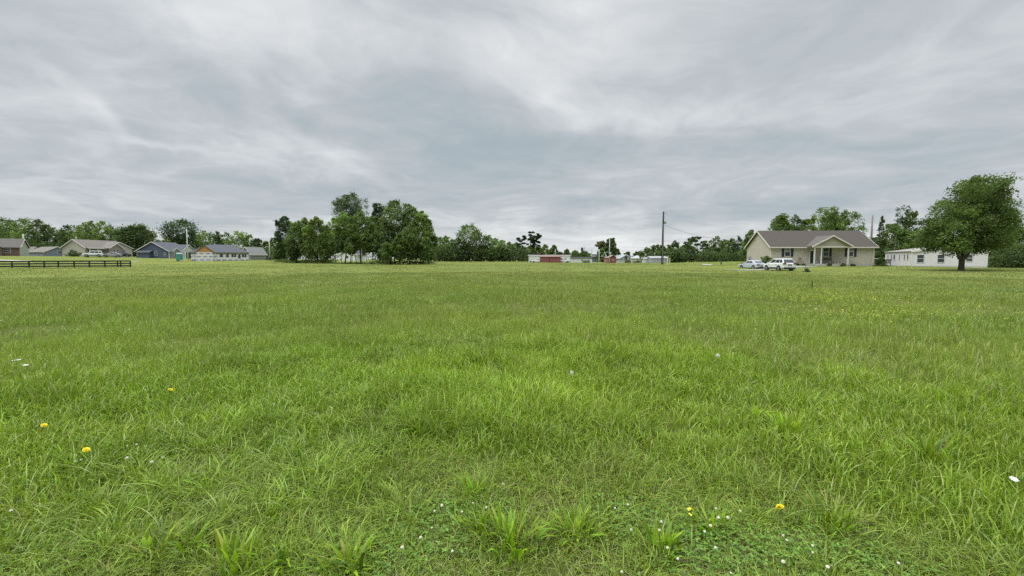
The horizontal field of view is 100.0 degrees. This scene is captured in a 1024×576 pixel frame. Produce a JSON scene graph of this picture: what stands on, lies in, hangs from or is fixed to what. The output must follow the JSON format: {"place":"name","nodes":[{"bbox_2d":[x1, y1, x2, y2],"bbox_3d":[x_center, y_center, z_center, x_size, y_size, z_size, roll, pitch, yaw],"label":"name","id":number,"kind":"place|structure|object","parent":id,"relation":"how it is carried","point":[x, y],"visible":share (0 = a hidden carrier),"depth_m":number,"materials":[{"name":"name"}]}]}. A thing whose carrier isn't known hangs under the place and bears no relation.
{"place":"outdoors","nodes":[
{"label":"outdoors","id":0,"kind":"place"},
{"bbox_2d":[0,256,1023,575],"bbox_3d":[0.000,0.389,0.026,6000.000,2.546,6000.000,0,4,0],"label":"ground","id":1,"kind":"structure","parent":0,"point":[254,268],"depth_m":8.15,"materials":[{"name":"green plant"}]},
{"bbox_2d":[0,216,18,238],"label":"broadleaf tree","id":2,"kind":"object","parent":1,"relation":"on","point":[6,222],"visible":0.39,"depth_m":186.17,"materials":[{"name":"green plant"}]},
{"bbox_2d":[0,238,30,255],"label":"brick house","id":3,"kind":"structure","parent":1,"relation":"on","point":[14,247],"depth_m":124.45,"materials":[{"name":"beige"}]},
{"bbox_2d":[2,218,37,238],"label":"broadleaf tree","id":4,"kind":"object","parent":1,"relation":"on","point":[14,224],"visible":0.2,"depth_m":188.58,"materials":[{"name":"green plant"}]},
{"bbox_2d":[9,217,52,246],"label":"broadleaf tree","id":5,"kind":"object","parent":1,"relation":"on","point":[23,230],"visible":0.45,"depth_m":183.07,"materials":[{"name":"green plant"}]},
{"bbox_2d":[25,219,53,246],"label":"broadleaf tree","id":6,"kind":"object","parent":1,"relation":"on","point":[40,226],"visible":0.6,"depth_m":184.77,"materials":[{"name":"green plant"}]},
{"bbox_2d":[29,246,62,255],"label":"pale blue house","id":7,"kind":"structure","parent":1,"relation":"on","point":[49,251],"depth_m":152.26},
{"bbox_2d":[0,260,130,267],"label":"rail fence","id":8,"kind":"object","parent":1,"relation":"on","point":[73,263],"visible":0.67,"depth_m":69.77,"materials":[{"name":"black paint"}]},
{"bbox_2d":[56,225,74,245],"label":"broadleaf tree","id":9,"kind":"object","parent":1,"relation":"on","point":[62,233],"visible":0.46,"depth_m":181.23,"materials":[{"name":"green plant"}]},
{"bbox_2d":[65,222,96,239],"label":"broadleaf tree","id":10,"kind":"object","parent":1,"relation":"on","point":[77,234],"visible":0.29,"depth_m":179.57,"materials":[{"name":"green plant"}]},
{"bbox_2d":[80,221,103,239],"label":"broadleaf tree","id":11,"kind":"object","parent":1,"relation":"on","point":[90,224],"visible":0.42,"depth_m":178.44,"materials":[{"name":"green plant"}]},
{"bbox_2d":[59,237,133,256],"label":"cream house","id":12,"kind":"structure","parent":1,"relation":"on","point":[81,246],"depth_m":138.32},
{"bbox_2d":[87,220,115,240],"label":"broadleaf tree","id":13,"kind":"object","parent":1,"relation":"on","point":[99,229],"visible":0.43,"depth_m":178.80,"materials":[{"name":"green plant"}]},
{"bbox_2d":[107,222,157,255],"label":"broadleaf tree","id":14,"kind":"object","parent":1,"relation":"on","point":[139,235],"visible":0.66,"depth_m":168.12,"materials":[{"name":"green plant"}]},
{"bbox_2d":[24,238,273,256],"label":"undergrowth","id":15,"kind":"object","parent":1,"relation":"on","point":[51,244],"visible":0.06,"depth_m":180.76,"materials":[{"name":"green plant"}]},
{"bbox_2d":[107,512,211,575],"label":"grass tuft","id":16,"kind":"object","parent":1,"relation":"on","point":[147,539],"visible":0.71,"depth_m":2.16,"materials":[{"name":"green plant"}]},
{"bbox_2d":[134,242,193,258],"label":"dark blue house","id":17,"kind":"structure","parent":1,"relation":"on","point":[159,250],"depth_m":144.59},
{"bbox_2d":[154,218,202,244],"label":"broadleaf tree","id":18,"kind":"object","parent":1,"relation":"on","point":[181,240],"visible":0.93,"depth_m":181.72,"materials":[{"name":"green plant"}]},
{"bbox_2d":[139,504,240,574],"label":"grass tuft","id":19,"kind":"object","parent":1,"relation":"on","point":[190,528],"visible":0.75,"depth_m":2.21,"materials":[{"name":"green plant"}]},
{"bbox_2d":[184,231,206,249],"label":"broadleaf tree","id":20,"kind":"object","parent":1,"relation":"on","point":[197,242],"visible":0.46,"depth_m":188.64,"materials":[{"name":"green plant"}]},
{"bbox_2d":[189,244,249,260],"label":"unfinished house","id":21,"kind":"structure","parent":1,"relation":"on","point":[210,252],"depth_m":129.30,"materials":[{"name":"grey"}]},
{"bbox_2d":[163,516,290,575],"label":"grass tuft","id":22,"kind":"object","parent":1,"relation":"on","point":[221,542],"visible":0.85,"depth_m":2.07,"materials":[{"name":"green plant"}]},
{"bbox_2d":[225,231,250,248],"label":"broadleaf tree","id":23,"kind":"object","parent":1,"relation":"on","point":[238,241],"visible":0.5,"depth_m":191.04,"materials":[{"name":"green plant"}]},
{"bbox_2d":[243,247,266,259],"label":"grey house","id":24,"kind":"structure","parent":1,"relation":"on","point":[257,253],"depth_m":160.68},
{"bbox_2d":[224,482,301,539],"bbox_3d":[-1.383,1.242,2.421,0.373,0.185,0.530,-2,4,-27],"label":"grass tuft","id":25,"kind":"object","parent":1,"relation":"on","point":[275,509],"visible":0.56,"depth_m":2.43,"materials":[{"name":"green plant"}]},
{"bbox_2d":[271,243,287,259],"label":"bush","id":26,"kind":"object","parent":1,"relation":"on","point":[278,253],"visible":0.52,"depth_m":134.44,"materials":[{"name":"green plant"}]},
{"bbox_2d":[235,520,326,575],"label":"grass tuft","id":27,"kind":"object","parent":1,"relation":"on","point":[282,557],"visible":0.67,"depth_m":2.08,"materials":[{"name":"green plant"}]},
{"bbox_2d":[272,216,293,262],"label":"broadleaf tree","id":28,"kind":"object","parent":1,"relation":"on","point":[283,222],"visible":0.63,"depth_m":130.00,"materials":[{"name":"green plant"}]},
{"bbox_2d":[282,239,299,262],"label":"broadleaf tree","id":29,"kind":"object","parent":1,"relation":"on","point":[290,253],"visible":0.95,"depth_m":124.64,"materials":[{"name":"green plant"}]},
{"bbox_2d":[283,221,305,262],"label":"broadleaf tree","id":30,"kind":"object","parent":1,"relation":"on","point":[290,235],"visible":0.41,"depth_m":125.85,"materials":[{"name":"green plant"}]},
{"bbox_2d":[291,217,312,262],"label":"broadleaf tree","id":31,"kind":"object","parent":1,"relation":"on","point":[302,224],"visible":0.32,"depth_m":123.91,"materials":[{"name":"green plant"}]},
{"bbox_2d":[301,235,319,262],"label":"broadleaf tree","id":32,"kind":"object","parent":1,"relation":"on","point":[305,249],"visible":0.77,"depth_m":121.70,"materials":[{"name":"green plant"}]},
{"bbox_2d":[301,216,329,262],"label":"broadleaf tree","id":33,"kind":"object","parent":1,"relation":"on","point":[312,227],"visible":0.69,"depth_m":122.02,"materials":[{"name":"green plant"}]},
{"bbox_2d":[277,439,363,485],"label":"grass tuft","id":34,"kind":"object","parent":1,"relation":"on","point":[305,459],"visible":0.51,"depth_m":2.98,"materials":[{"name":"green plant"}]},
{"bbox_2d":[313,237,333,262],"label":"broadleaf tree","id":35,"kind":"object","parent":1,"relation":"on","point":[323,256],"visible":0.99,"depth_m":121.02,"materials":[{"name":"green plant"}]},
{"bbox_2d":[333,235,345,263],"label":"broadleaf tree","id":36,"kind":"object","parent":1,"relation":"on","point":[340,240],"visible":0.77,"depth_m":111.90,"materials":[{"name":"green plant"}]},
{"bbox_2d":[326,211,355,262],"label":"broadleaf tree","id":37,"kind":"object","parent":1,"relation":"on","point":[339,225],"visible":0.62,"depth_m":113.33,"materials":[{"name":"green plant"}]},
{"bbox_2d":[291,527,397,575],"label":"grass tuft","id":38,"kind":"object","parent":1,"relation":"on","point":[368,544],"visible":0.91,"depth_m":2.04,"materials":[{"name":"green plant"}]},
{"bbox_2d":[330,191,369,262],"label":"broadleaf tree","id":39,"kind":"object","parent":1,"relation":"on","point":[344,201],"visible":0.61,"depth_m":123.50,"materials":[{"name":"green plant"}]},
{"bbox_2d":[343,237,357,261],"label":"broadleaf tree","id":40,"kind":"object","parent":1,"relation":"on","point":[349,250],"visible":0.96,"depth_m":110.68,"materials":[{"name":"green plant"}]},
{"bbox_2d":[268,245,435,264],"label":"grove undergrowth","id":41,"kind":"object","parent":1,"relation":"on","point":[331,261],"visible":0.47,"depth_m":123.43,"materials":[{"name":"green plant"}]},
{"bbox_2d":[339,251,365,260],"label":"white house","id":42,"kind":"structure","parent":1,"relation":"on","point":[348,257],"depth_m":171.78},
{"bbox_2d":[343,211,372,262],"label":"broadleaf tree","id":43,"kind":"object","parent":1,"relation":"on","point":[359,225],"visible":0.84,"depth_m":111.75,"materials":[{"name":"green plant"}]},
{"bbox_2d":[356,235,373,259],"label":"broadleaf tree","id":44,"kind":"object","parent":1,"relation":"on","point":[365,244],"visible":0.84,"depth_m":110.75,"materials":[{"name":"green plant"}]},
{"bbox_2d":[363,216,381,263],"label":"broadleaf tree","id":45,"kind":"object","parent":1,"relation":"on","point":[373,221],"visible":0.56,"depth_m":111.27,"materials":[{"name":"green plant"}]},
{"bbox_2d":[371,203,384,229],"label":"broadleaf tree","id":46,"kind":"object","parent":1,"relation":"on","point":[376,212],"visible":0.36,"depth_m":117.98,"materials":[{"name":"green plant"}]},
{"bbox_2d":[372,231,388,264],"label":"broadleaf tree","id":47,"kind":"object","parent":1,"relation":"on","point":[376,247],"visible":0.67,"depth_m":104.52,"materials":[{"name":"green plant"}]},
{"bbox_2d":[379,241,392,264],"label":"broadleaf tree","id":48,"kind":"object","parent":1,"relation":"on","point":[388,253],"visible":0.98,"depth_m":102.84,"materials":[{"name":"green plant"}]},
{"bbox_2d":[373,219,401,264],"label":"broadleaf tree","id":49,"kind":"object","parent":1,"relation":"on","point":[389,230],"visible":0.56,"depth_m":105.33,"materials":[{"name":"green plant"}]},
{"bbox_2d":[375,199,410,261],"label":"broadleaf tree","id":50,"kind":"object","parent":1,"relation":"on","point":[390,207],"visible":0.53,"depth_m":107.86,"materials":[{"name":"green plant"}]},
{"bbox_2d":[392,233,406,263],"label":"broadleaf tree","id":51,"kind":"object","parent":1,"relation":"on","point":[399,257],"visible":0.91,"depth_m":103.66,"materials":[{"name":"green plant"}]},
{"bbox_2d":[374,393,437,419],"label":"grass tuft","id":52,"kind":"object","parent":1,"relation":"on","point":[394,406],"visible":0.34,"depth_m":3.97,"materials":[{"name":"green plant"}]},
{"bbox_2d":[392,225,419,264],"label":"broadleaf tree","id":53,"kind":"object","parent":1,"relation":"on","point":[408,236],"visible":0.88,"depth_m":104.43,"materials":[{"name":"green plant"}]},
{"bbox_2d":[398,203,420,261],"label":"broadleaf tree","id":54,"kind":"object","parent":1,"relation":"on","point":[410,210],"visible":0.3,"depth_m":110.15,"materials":[{"name":"green plant"}]},
{"bbox_2d":[408,210,432,261],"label":"broadleaf tree","id":55,"kind":"object","parent":1,"relation":"on","point":[424,225],"visible":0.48,"depth_m":108.38,"materials":[{"name":"green plant"}]},
{"bbox_2d":[394,405,454,442],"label":"grass tuft","id":56,"kind":"object","parent":1,"relation":"on","point":[415,425],"visible":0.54,"depth_m":3.54,"materials":[{"name":"green plant"}]},
{"bbox_2d":[417,236,432,262],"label":"broadleaf tree","id":57,"kind":"object","parent":1,"relation":"on","point":[425,254],"visible":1,"depth_m":105.89,"materials":[{"name":"green plant"}]},
{"bbox_2d":[421,218,437,261],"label":"broadleaf tree","id":58,"kind":"object","parent":1,"relation":"on","point":[434,242],"visible":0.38,"depth_m":110.98,"materials":[{"name":"green plant"}]},
{"bbox_2d":[450,237,467,261],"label":"broadleaf tree","id":59,"kind":"object","parent":1,"relation":"on","point":[457,241],"visible":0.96,"depth_m":190.44,"materials":[{"name":"green plant"}]},
{"bbox_2d":[455,223,481,261],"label":"broadleaf tree","id":60,"kind":"object","parent":1,"relation":"on","point":[470,238],"visible":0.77,"depth_m":192.53,"materials":[{"name":"green plant"}]},
{"bbox_2d":[472,235,489,261],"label":"broadleaf tree","id":61,"kind":"object","parent":1,"relation":"on","point":[479,241],"visible":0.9,"depth_m":190.27,"materials":[{"name":"green plant"}]},
{"bbox_2d":[448,467,518,509],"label":"grass tuft","id":62,"kind":"object","parent":1,"relation":"on","point":[471,484],"visible":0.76,"depth_m":2.68,"materials":[{"name":"green plant"}]},
{"bbox_2d":[443,491,525,549],"bbox_3d":[-0.157,1.247,2.327,0.503,0.189,0.498,0,4,0],"label":"grass tuft","id":63,"kind":"object","parent":1,"relation":"on","point":[481,516],"visible":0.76,"depth_m":2.33,"materials":[{"name":"green plant"}]},
{"bbox_2d":[477,234,499,261],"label":"broadleaf tree","id":64,"kind":"object","parent":1,"relation":"on","point":[488,239],"visible":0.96,"depth_m":191.06,"materials":[{"name":"green plant"}]},
{"bbox_2d":[0,427,1012,575],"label":"clover leaves","id":65,"kind":"object","parent":1,"relation":"on","point":[719,552],"visible":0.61,"depth_m":2.21,"materials":[{"name":"green plant"}]},
{"bbox_2d":[430,243,589,261],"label":"wood undergrowth","id":66,"kind":"object","parent":1,"relation":"on","point":[450,252],"visible":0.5,"depth_m":193.06,"materials":[{"name":"green plant"}]},
{"bbox_2d":[0,366,1023,575],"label":"verge grass","id":67,"kind":"structure","parent":1,"relation":"on","point":[223,506],"depth_m":2.45,"materials":[{"name":"green plant"}]},
{"bbox_2d":[462,495,563,567],"bbox_3d":[-0.023,1.234,2.218,0.503,0.229,0.447,2,4,27],"label":"grass tuft","id":68,"kind":"object","parent":1,"relation":"on","point":[510,530],"visible":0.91,"depth_m":2.23,"materials":[{"name":"green plant"}]},
{"bbox_2d":[521,231,541,253],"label":"pine tree","id":69,"kind":"object","parent":1,"relation":"on","point":[531,238],"visible":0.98,"depth_m":212.13,"materials":[{"name":"green plant"}]},
{"bbox_2d":[539,255,561,262],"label":"red shed","id":70,"kind":"structure","parent":1,"relation":"on","point":[550,258],"depth_m":163.46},
{"bbox_2d":[540,494,618,554],"bbox_3d":[0.353,1.249,2.307,0.458,0.188,0.458,1,4,17],"label":"grass tuft","id":71,"kind":"object","parent":1,"relation":"on","point":[579,520],"visible":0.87,"depth_m":2.32,"materials":[{"name":"green plant"}]},
{"bbox_2d":[604,238,616,256],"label":"broadleaf tree","id":72,"kind":"object","parent":1,"relation":"on","point":[613,247],"visible":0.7,"depth_m":198.01,"materials":[{"name":"green plant"}]},
{"bbox_2d":[646,256,666,262],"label":"grey shed","id":73,"kind":"structure","parent":1,"relation":"on","point":[654,259],"depth_m":151.68,"materials":[{"name":"grey metal"}]},
{"bbox_2d":[661,211,666,263],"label":"utility pole","id":74,"kind":"object","parent":1,"relation":"on","point":[662,251],"visible":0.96,"depth_m":85.38,"materials":[{"name":"brown wood"}]},
{"bbox_2d":[622,503,714,573],"bbox_3d":[0.741,1.269,2.168,0.426,0.175,0.444,0,4,0],"label":"grass tuft","id":75,"kind":"object","parent":1,"relation":"on","point":[670,540],"visible":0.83,"depth_m":2.18,"materials":[{"name":"green plant"}]},
{"bbox_2d":[682,244,697,261],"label":"broadleaf tree","id":76,"kind":"object","parent":1,"relation":"on","point":[689,247],"visible":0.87,"depth_m":157.07,"materials":[{"name":"green plant"}]},
{"bbox_2d":[683,236,708,251],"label":"broadleaf tree","id":77,"kind":"object","parent":1,"relation":"on","point":[691,240],"visible":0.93,"depth_m":169.99,"materials":[{"name":"green plant"}]},
{"bbox_2d":[665,488,746,546],"bbox_3d":[1.101,1.265,2.362,0.396,0.168,0.485,-3,5,-39],"label":"grass tuft","id":78,"kind":"object","parent":1,"relation":"on","point":[705,514],"visible":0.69,"depth_m":2.37,"materials":[{"name":"green plant"}]},
{"bbox_2d":[668,248,745,262],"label":"hedge","id":79,"kind":"object","parent":1,"relation":"on","point":[717,254],"visible":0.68,"depth_m":155.65,"materials":[{"name":"green plant"}]},
{"bbox_2d":[741,229,754,259],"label":"broadleaf tree","id":80,"kind":"object","parent":1,"relation":"on","point":[749,234],"visible":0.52,"depth_m":95.40,"materials":[{"name":"green plant"}]},
{"bbox_2d":[727,395,784,419],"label":"broadleaf weed","id":81,"kind":"object","parent":1,"relation":"on","point":[756,409],"visible":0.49,"depth_m":3.97,"materials":[{"name":"green plant"}]},
{"bbox_2d":[767,213,795,230],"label":"broadleaf tree","id":82,"kind":"object","parent":1,"relation":"on","point":[780,221],"visible":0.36,"depth_m":94.39,"materials":[{"name":"green plant"}]},
{"bbox_2d":[744,402,819,438],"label":"broadleaf weed","id":83,"kind":"object","parent":1,"relation":"on","point":[788,424],"visible":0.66,"depth_m":3.65,"materials":[{"name":"green plant"}]},
{"bbox_2d":[785,214,805,230],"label":"broadleaf tree","id":84,"kind":"object","parent":1,"relation":"on","point":[796,219],"visible":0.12,"depth_m":98.49,"materials":[{"name":"green plant"}]},
{"bbox_2d":[797,217,817,230],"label":"broadleaf tree","id":85,"kind":"object","parent":1,"relation":"on","point":[807,222],"visible":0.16,"depth_m":96.60,"materials":[{"name":"green plant"}]},
{"bbox_2d":[601,274,1017,332],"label":"buttercups","id":86,"kind":"object","parent":1,"relation":"on","point":[847,302],"visible":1,"depth_m":11.50,"materials":[{"name":"yellow plant"}]},
{"bbox_2d":[744,230,878,265],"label":"tan house","id":87,"kind":"structure","parent":1,"relation":"on","point":[848,248],"depth_m":71.64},
{"bbox_2d":[811,206,846,230],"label":"broadleaf tree","id":88,"kind":"object","parent":1,"relation":"on","point":[825,211],"visible":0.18,"depth_m":102.53,"materials":[{"name":"green plant"}]},
{"bbox_2d":[817,210,850,230],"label":"broadleaf tree","id":89,"kind":"object","parent":1,"relation":"on","point":[833,226],"visible":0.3,"depth_m":94.29,"materials":[{"name":"green plant"}]},
{"bbox_2d":[785,484,883,540],"bbox_3d":[1.731,1.242,2.380,0.490,0.205,0.488,0,4,0],"label":"grass tuft","id":90,"kind":"object","parent":1,"relation":"on","point":[815,507],"visible":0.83,"depth_m":2.37,"materials":[{"name":"green plant"}]},
{"bbox_2d":[836,209,869,237],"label":"broadleaf tree","id":91,"kind":"object","parent":1,"relation":"on","point":[861,227],"visible":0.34,"depth_m":98.89,"materials":[{"name":"green plant"}]},
{"bbox_2d":[871,237,891,257],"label":"broadleaf tree","id":92,"kind":"object","parent":1,"relation":"on","point":[879,241],"visible":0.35,"depth_m":88.26,"materials":[{"name":"green plant"}]},
{"bbox_2d":[875,223,911,255],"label":"broadleaf tree","id":93,"kind":"object","parent":1,"relation":"on","point":[892,243],"visible":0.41,"depth_m":92.27,"materials":[{"name":"green plant"}]},
{"bbox_2d":[889,205,917,237],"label":"broadleaf tree","id":94,"kind":"object","parent":1,"relation":"on","point":[901,219],"visible":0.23,"depth_m":99.05,"materials":[{"name":"green plant"}]},
{"bbox_2d":[895,229,924,249],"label":"broadleaf tree","id":95,"kind":"object","parent":1,"relation":"on","point":[912,236],"visible":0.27,"depth_m":90.95,"materials":[{"name":"green plant"}]},
{"bbox_2d":[902,210,924,237],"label":"broadleaf tree","id":96,"kind":"object","parent":1,"relation":"on","point":[906,222],"visible":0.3,"depth_m":96.79,"materials":[{"name":"green plant"}]},
{"bbox_2d":[880,423,974,467],"bbox_3d":[3.033,1.147,3.211,0.588,0.290,0.585,0,4,0],"label":"grass tuft","id":97,"kind":"object","parent":1,"relation":"on","point":[928,446],"visible":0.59,"depth_m":3.15,"materials":[{"name":"green plant"}]},
{"bbox_2d":[885,248,989,267],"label":"trailer home","id":98,"kind":"object","parent":1,"relation":"on","point":[915,257],"visible":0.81,"depth_m":71.05,"materials":[{"name":"white"}]},
{"bbox_2d":[875,243,1023,267],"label":"undergrowth","id":99,"kind":"object","parent":1,"relation":"on","point":[1006,254],"visible":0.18,"depth_m":70.93,"materials":[{"name":"green plant"}]},
{"bbox_2d":[911,171,1023,270],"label":"maple tree","id":100,"kind":"object","parent":1,"relation":"on","point":[986,211],"visible":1,"depth_m":51.86,"materials":[{"name":"green plant"}]},
{"bbox_2d":[988,242,1023,267],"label":"bush","id":101,"kind":"object","parent":1,"relation":"on","point":[991,263],"visible":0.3,"depth_m":73.47,"materials":[{"name":"green plant"}]},
{"bbox_2d":[1004,241,1023,267],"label":"broadleaf tree","id":102,"kind":"object","parent":1,"relation":"on","point":[1013,262],"visible":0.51,"depth_m":71.59,"materials":[{"name":"green plant"}]},
{"bbox_2d":[0,0,1023,258],"label":"sky","id":103,"kind":"structure","parent":0,"point":[575,124],"materials":[{"name":"grey"}]},
{"bbox_2d":[743,266,819,270],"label":"path","id":104,"kind":"structure","parent":0,"point":[772,269],"depth_m":64.42,"materials":[{"name":"grey concrete"}]},
{"bbox_2d":[739,260,764,268],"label":"pale blue sedan","id":105,"kind":"object","parent":104,"relation":"on","point":[755,264],"visible":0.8,"depth_m":67.13,"materials":[{"name":"paint"}]},
{"bbox_2d":[763,259,796,270],"bbox_3d":[37.513,-3.251,60.407,2.220,1.752,4.647,0,4,-2],"label":"white suv","id":106,"kind":"object","parent":104,"relation":"on","point":[780,264],"visible":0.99,"depth_m":58.83,"materials":[{"name":"paint"}]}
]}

